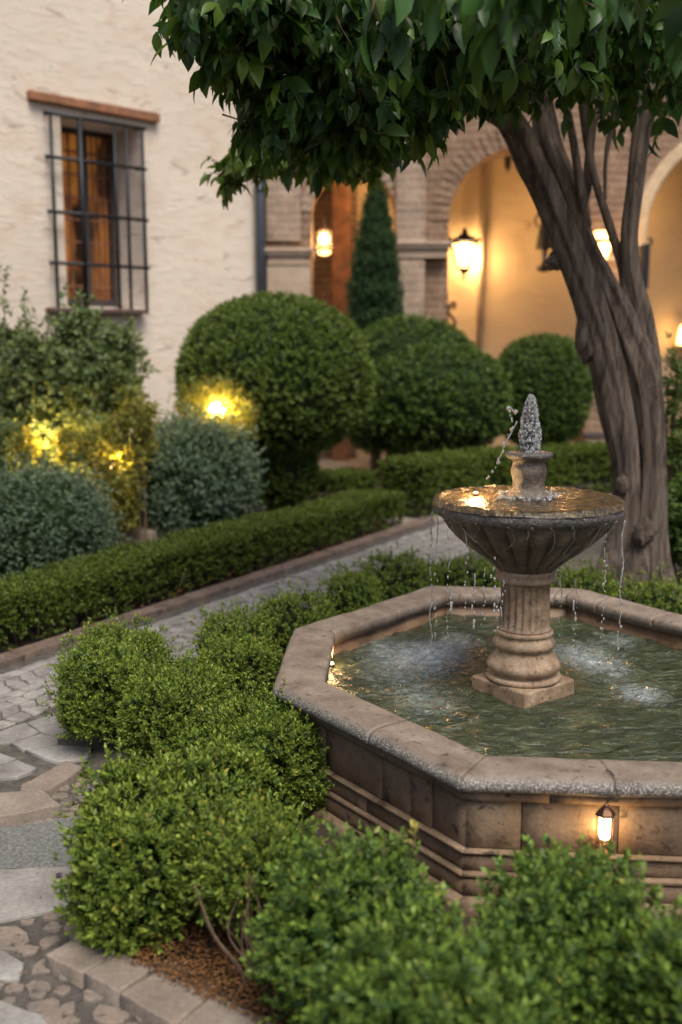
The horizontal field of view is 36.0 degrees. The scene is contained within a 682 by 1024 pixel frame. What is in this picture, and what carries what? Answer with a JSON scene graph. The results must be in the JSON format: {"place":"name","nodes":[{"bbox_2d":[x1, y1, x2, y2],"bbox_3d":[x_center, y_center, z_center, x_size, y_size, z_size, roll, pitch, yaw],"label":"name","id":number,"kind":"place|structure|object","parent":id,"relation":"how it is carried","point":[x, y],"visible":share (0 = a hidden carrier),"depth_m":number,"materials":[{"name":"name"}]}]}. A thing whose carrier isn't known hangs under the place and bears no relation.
{"place":"outdoors","nodes":[
{"label":"outdoors","id":0,"kind":"place"},
{"bbox_2d":[0,714,92,1023],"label":"flagstone paving","id":1,"kind":"structure","parent":0,"point":[36,738],"depth_m":5.12,"materials":[{"name":"grey stone"}]},
{"bbox_2d":[0,778,141,1023],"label":"rubble paving","id":2,"kind":"structure","parent":0,"point":[14,938],"depth_m":3.31,"materials":[{"name":"stone"}]},
{"bbox_2d":[96,457,442,622],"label":"ground","id":3,"kind":"structure","parent":0,"point":[356,463],"depth_m":15.81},
{"bbox_2d":[0,0,256,467],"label":"plaster house","id":4,"kind":"structure","parent":3,"relation":"on","point":[111,139],"depth_m":14.29,"materials":[{"name":"beige paint"}]},
{"bbox_2d":[60,126,117,306],"bbox_3d":[-3.715,-4.053,14.569,1.208,2.401,0.245,-9,13,-43],"label":"window frame","id":5,"kind":"structure","parent":4,"relation":"in","point":[94,143],"depth_m":14.73,"materials":[{"name":"brown wood"}]},
{"bbox_2d":[0,503,417,656],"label":"planting bed","id":6,"kind":"object","parent":3,"relation":"on","point":[25,641],"visible":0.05,"depth_m":8.42,"materials":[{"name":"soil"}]},
{"bbox_2d":[0,448,131,582],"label":"bush","id":7,"kind":"object","parent":6,"relation":"on","point":[50,517],"visible":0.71,"depth_m":8.68,"materials":[{"name":"green plant"}]},
{"bbox_2d":[0,282,161,515],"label":"tall shrub","id":8,"kind":"object","parent":6,"relation":"on","point":[83,386],"visible":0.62,"depth_m":10.26,"materials":[{"name":"green plant"}]},
{"bbox_2d":[0,263,54,372],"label":"young shoots","id":9,"kind":"object","parent":8,"relation":"on","point":[22,309],"visible":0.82,"depth_m":10.22,"materials":[{"name":"green plant"}]},
{"bbox_2d":[5,395,161,547],"bbox_3d":[-2.455,-0.350,10.028,1.488,1.527,0.558,0,9,0],"label":"golden shrub","id":10,"kind":"object","parent":6,"relation":"on","point":[88,449],"visible":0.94,"depth_m":9.93,"materials":[{"name":"yellow plant"}]},
{"bbox_2d":[103,525,164,546],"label":"stone block","id":11,"kind":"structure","parent":6,"relation":"on","point":[134,536],"depth_m":10.24,"materials":[{"name":"grey stone"}]},
{"bbox_2d":[116,391,270,540],"bbox_3d":[-1.528,-0.369,10.647,1.615,1.716,1.655,0,9,0],"label":"round bush","id":12,"kind":"object","parent":6,"relation":"on","point":[201,476],"visible":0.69,"depth_m":10.23,"materials":[{"name":"green plant"}]},
{"bbox_2d":[0,487,406,650],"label":"hedge","id":13,"kind":"object","parent":6,"relation":"on","point":[115,574],"visible":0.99,"depth_m":8.46,"materials":[{"name":"green plant"}]},
{"bbox_2d":[171,371,262,443],"bbox_3d":[-1.283,-0.633,11.119,1.010,1.740,0.692,0,9,0],"label":"garden light","id":14,"kind":"object","parent":6,"relation":"on","point":[207,388],"visible":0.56,"depth_m":10.91,"materials":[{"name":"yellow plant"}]},
{"bbox_2d":[172,288,376,513],"bbox_3d":[-0.750,-1.228,12.063,2.342,2.633,2.334,0,9,0],"label":"dome topiary","id":15,"kind":"object","parent":6,"relation":"on","point":[304,365],"visible":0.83,"depth_m":11.26,"materials":[{"name":"green plant"}]},
{"bbox_2d":[0,518,434,668],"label":"brick edging","id":16,"kind":"object","parent":3,"relation":"on","point":[30,651],"visible":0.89,"depth_m":8.43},
{"bbox_2d":[305,466,378,499],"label":"short hedge","id":17,"kind":"object","parent":3,"relation":"on","point":[330,479],"visible":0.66,"depth_m":13.69,"materials":[{"name":"green plant"}]},
{"bbox_2d":[344,176,406,477],"bbox_3d":[0.483,-2.709,15.450,0.998,4.451,1.010,0,9,0],"label":"cone cypress","id":18,"kind":"object","parent":3,"relation":"on","point":[374,288],"visible":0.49,"depth_m":15.09,"materials":[{"name":"green plant"}]},
{"bbox_2d":[344,311,515,458],"bbox_3d":[1.147,-1.536,14.508,2.443,2.482,2.444,0,9,0],"label":"spreading topiary","id":19,"kind":"object","parent":3,"relation":"on","point":[439,386],"visible":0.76,"depth_m":13.71,"materials":[{"name":"green plant"}]},
{"bbox_2d":[264,31,681,460],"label":"brick arcade","id":20,"kind":"object","parent":3,"relation":"on","point":[503,293],"visible":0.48,"depth_m":17.85,"materials":[{"name":"brick"}]},
{"bbox_2d":[254,178,265,300],"bbox_3d":[-1.200,-4.382,15.641,0.168,7.550,0.168,0,9,0],"label":"downpipe","id":21,"kind":"object","parent":20,"relation":"attached to","point":[260,242],"visible":0.2,"depth_m":15.63,"materials":[{"name":"grey metal"}]},
{"bbox_2d":[318,189,330,254],"bbox_3d":[-0.257,-4.443,16.097,0.230,0.991,0.230,0,9,0],"label":"pendant lamp","id":22,"kind":"object","parent":20,"relation":"hanging from","point":[324,238],"visible":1,"depth_m":16.09,"materials":[{"name":"glass"}]},
{"bbox_2d":[447,293,456,325],"bbox_3d":[1.699,-3.068,16.218,0.172,0.608,0.048,0,9,0],"label":"scroll bracket","id":23,"kind":"object","parent":20,"relation":"attached to","point":[449,307],"visible":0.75,"depth_m":16.19,"materials":[{"name":"brown metal"}]},
{"bbox_2d":[448,227,480,279],"bbox_3d":[2.102,-4.399,17.887,0.502,0.896,0.552,4,10,26],"label":"wall lantern","id":24,"kind":"object","parent":20,"relation":"attached to","point":[464,245],"depth_m":17.79,"materials":[{"name":"white glass"}]},
{"bbox_2d":[504,156,511,171],"bbox_3d":[2.641,-6.147,16.530,0.130,1.530,0.124,0,9,0],"label":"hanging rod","id":25,"kind":"object","parent":20,"relation":"hanging from","point":[507,162],"visible":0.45,"depth_m":16.59,"materials":[{"name":"brown metal"}]},
{"bbox_2d":[534,213,551,271],"bbox_3d":[3.476,-4.619,17.955,0.340,1.014,0.419,0,9,0],"label":"iron lantern","id":26,"kind":"object","parent":20,"relation":"attached to","point":[543,243],"visible":0.61,"depth_m":17.86,"materials":[{"name":"black metal"}]},
{"bbox_2d":[594,230,610,258],"bbox_3d":[3.915,-3.940,15.692,0.300,0.495,0.300,0,9,0],"label":"cone sconce","id":27,"kind":"object","parent":20,"relation":"attached to","point":[602,239],"visible":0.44,"depth_m":15.58,"materials":[{"name":"white glass"}]},
{"bbox_2d":[639,237,652,288],"bbox_3d":[4.554,-3.717,15.708,0.128,0.757,0.240,0,9,0],"label":"iron bracket","id":28,"kind":"object","parent":20,"relation":"attached to","point":[644,256],"visible":0.77,"depth_m":15.62,"materials":[{"name":"black metal"}]},
{"bbox_2d":[674,325,681,350],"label":"candle sconce","id":29,"kind":"object","parent":20,"relation":"attached to","point":[678,346],"visible":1,"depth_m":18.20,"materials":[{"name":"white glass"}]},
{"bbox_2d":[496,332,595,445],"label":"ball topiary","id":30,"kind":"object","parent":3,"relation":"on","point":[550,373],"visible":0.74,"depth_m":14.68,"materials":[{"name":"green plant"}]},
{"bbox_2d":[0,486,611,729],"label":"cobbled path","id":31,"kind":"structure","parent":0,"point":[11,700],"depth_m":7.93,"materials":[{"name":"stone"}]},
{"bbox_2d":[0,682,192,1014],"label":"path litter","id":32,"kind":"object","parent":31,"relation":"on","point":[52,899],"visible":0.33,"depth_m":3.67,"materials":[{"name":"brown plant"}]},
{"bbox_2d":[0,483,681,1023],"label":"paving bed","id":33,"kind":"object","parent":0,"point":[84,1009],"depth_m":5.05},
{"bbox_2d":[0,867,78,923],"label":"screed slab","id":34,"kind":"structure","parent":33,"relation":"on","point":[29,885],"depth_m":3.86,"materials":[{"name":"grey concrete"}]},
{"bbox_2d":[0,816,79,868],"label":"gravel strip","id":35,"kind":"object","parent":33,"relation":"on","point":[41,845],"depth_m":4.23,"materials":[{"name":"grey gravel"}]},
{"bbox_2d":[0,761,83,827],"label":"stone paving","id":36,"kind":"object","parent":33,"relation":"on","point":[31,801],"visible":0.91,"depth_m":4.54,"materials":[{"name":"beige stone"}]},
{"bbox_2d":[39,607,180,757],"bbox_3d":[-1.151,0.859,5.369,0.652,0.636,0.945,0,9,0],"label":"box shrub","id":37,"kind":"object","parent":33,"relation":"on","point":[90,696],"visible":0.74,"depth_m":5.13,"materials":[{"name":"green plant"}]},
{"bbox_2d":[45,926,276,1023],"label":"kerb","id":38,"kind":"structure","parent":33,"relation":"on","point":[151,997],"depth_m":3.22,"materials":[{"name":"stone"}]},
{"bbox_2d":[124,587,554,769],"bbox_3d":[1.513,0.943,6.629,4.667,0.090,4.817,1,9,9],"label":"soil border","id":39,"kind":"object","parent":33,"relation":"on","point":[143,755],"depth_m":5.10,"materials":[{"name":"brown soil"}]},
{"bbox_2d":[102,643,237,762],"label":"box shrub","id":40,"kind":"object","parent":39,"relation":"on","point":[159,708],"visible":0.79,"depth_m":4.73,"materials":[{"name":"green plant"}]},
{"bbox_2d":[184,594,283,675],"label":"box shrub","id":41,"kind":"object","parent":39,"relation":"on","point":[262,623],"visible":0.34,"depth_m":6.00,"materials":[{"name":"green plant"}]},
{"bbox_2d":[196,616,283,716],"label":"box shrub","id":42,"kind":"object","parent":39,"relation":"on","point":[252,656],"visible":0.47,"depth_m":5.37,"materials":[{"name":"green plant"}]},
{"bbox_2d":[249,573,340,666],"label":"box shrub","id":43,"kind":"object","parent":39,"relation":"on","point":[294,613],"visible":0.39,"depth_m":6.33,"materials":[{"name":"green plant"}]},
{"bbox_2d":[309,556,389,616],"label":"box shrub","id":44,"kind":"object","parent":39,"relation":"on","point":[353,595],"visible":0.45,"depth_m":6.86,"materials":[{"name":"green plant"}]},
{"bbox_2d":[358,540,440,603],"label":"box shrub","id":45,"kind":"object","parent":39,"relation":"on","point":[402,579],"visible":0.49,"depth_m":7.41,"materials":[{"name":"green plant"}]},
{"bbox_2d":[122,0,681,599],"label":"courtyard tree","id":46,"kind":"object","parent":39,"relation":"on","point":[320,94],"visible":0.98,"depth_m":5.33,"materials":[{"name":"green plant"}]},
{"bbox_2d":[425,547,500,587],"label":"box shrub","id":47,"kind":"object","parent":39,"relation":"on","point":[459,575],"visible":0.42,"depth_m":7.50,"materials":[{"name":"green plant"}]},
{"bbox_2d":[550,554,629,600],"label":"box shrub","id":48,"kind":"object","parent":39,"relation":"on","point":[583,577],"visible":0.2,"depth_m":7.05,"materials":[{"name":"green plant"}]},
{"bbox_2d":[612,562,681,614],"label":"box shrub","id":49,"kind":"object","parent":39,"relation":"on","point":[662,601],"visible":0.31,"depth_m":6.55,"materials":[{"name":"green plant"}]},
{"bbox_2d":[165,815,657,1023],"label":"soil bed","id":50,"kind":"object","parent":33,"relation":"on","point":[322,830],"visible":0.02,"depth_m":3.45,"materials":[{"name":"brown soil"}]},
{"bbox_2d":[49,725,283,958],"bbox_3d":[-0.602,1.174,3.715,0.783,0.693,0.987,0,9,0],"label":"box shrub","id":51,"kind":"object","parent":50,"relation":"on","point":[119,881],"visible":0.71,"depth_m":3.45,"materials":[{"name":"green plant"}]},
{"bbox_2d":[129,913,308,1023],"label":"fallen leaves","id":52,"kind":"object","parent":50,"relation":"on","point":[251,1001],"visible":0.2,"depth_m":3.29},
{"bbox_2d":[193,868,275,992],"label":"bare stems","id":53,"kind":"object","parent":50,"relation":"on","point":[234,961],"visible":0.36,"depth_m":3.22,"materials":[{"name":"brown plant"}]},
{"bbox_2d":[167,779,328,949],"bbox_3d":[-0.293,1.192,3.416,0.530,0.603,0.565,0,9,0],"label":"box shrub","id":54,"kind":"object","parent":50,"relation":"on","point":[244,846],"visible":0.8,"depth_m":3.30,"materials":[{"name":"green plant"}]},
{"bbox_2d":[182,672,334,821],"bbox_3d":[-0.335,1.042,4.503,0.689,0.631,0.699,0,9,0],"label":"box shrub","id":55,"kind":"object","parent":50,"relation":"on","point":[282,744],"visible":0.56,"depth_m":4.35,"materials":[{"name":"green plant"}]},
{"bbox_2d":[238,817,454,1023],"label":"box shrub","id":56,"kind":"object","parent":50,"relation":"on","point":[329,896],"visible":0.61,"depth_m":2.91,"materials":[{"name":"green plant"}]},
{"bbox_2d":[408,819,418,859],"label":"yellow shoot","id":57,"kind":"object","parent":56,"relation":"in","point":[414,825],"visible":1,"depth_m":2.98,"materials":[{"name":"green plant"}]},
{"bbox_2d":[300,881,582,1023],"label":"box shrub","id":58,"kind":"object","parent":50,"relation":"on","point":[445,980],"visible":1,"depth_m":2.52,"materials":[{"name":"green plant"}]},
{"bbox_2d":[467,832,681,1023],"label":"box shrub","id":59,"kind":"object","parent":50,"relation":"on","point":[556,898],"visible":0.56,"depth_m":2.73,"materials":[{"name":"green plant"}]},
{"bbox_2d":[589,884,681,1023],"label":"box shrub","id":60,"kind":"object","parent":50,"relation":"on","point":[656,991],"visible":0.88,"depth_m":2.54,"materials":[{"name":"green plant"}]},
{"bbox_2d":[271,394,681,922],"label":"fountain","id":61,"kind":"object","parent":33,"relation":"on","point":[471,731],"visible":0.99,"depth_m":4.51,"materials":[{"name":"stone"}]},
{"bbox_2d":[592,770,617,855],"bbox_3d":[0.918,1.040,3.603,0.074,0.272,0.127,6,11,32],"label":"hanging lantern","id":62,"kind":"object","parent":61,"relation":"hanging from","point":[605,813],"visible":0.78,"depth_m":3.57,"materials":[{"name":"white glass"}]},
{"bbox_2d":[375,440,680,517],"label":"back hedge","id":63,"kind":"object","parent":33,"relation":"on","point":[424,478],"visible":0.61,"depth_m":12.97,"materials":[{"name":"green plant"}]},
{"bbox_2d":[661,331,681,485],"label":"shrub","id":64,"kind":"object","parent":33,"relation":"on","point":[673,443],"visible":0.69,"depth_m":9.43,"materials":[{"name":"green plant"}]},
{"bbox_2d":[668,473,681,583],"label":"border shrub","id":65,"kind":"object","parent":33,"relation":"on","point":[675,515],"visible":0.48,"depth_m":8.60,"materials":[{"name":"green plant"}]}
]}

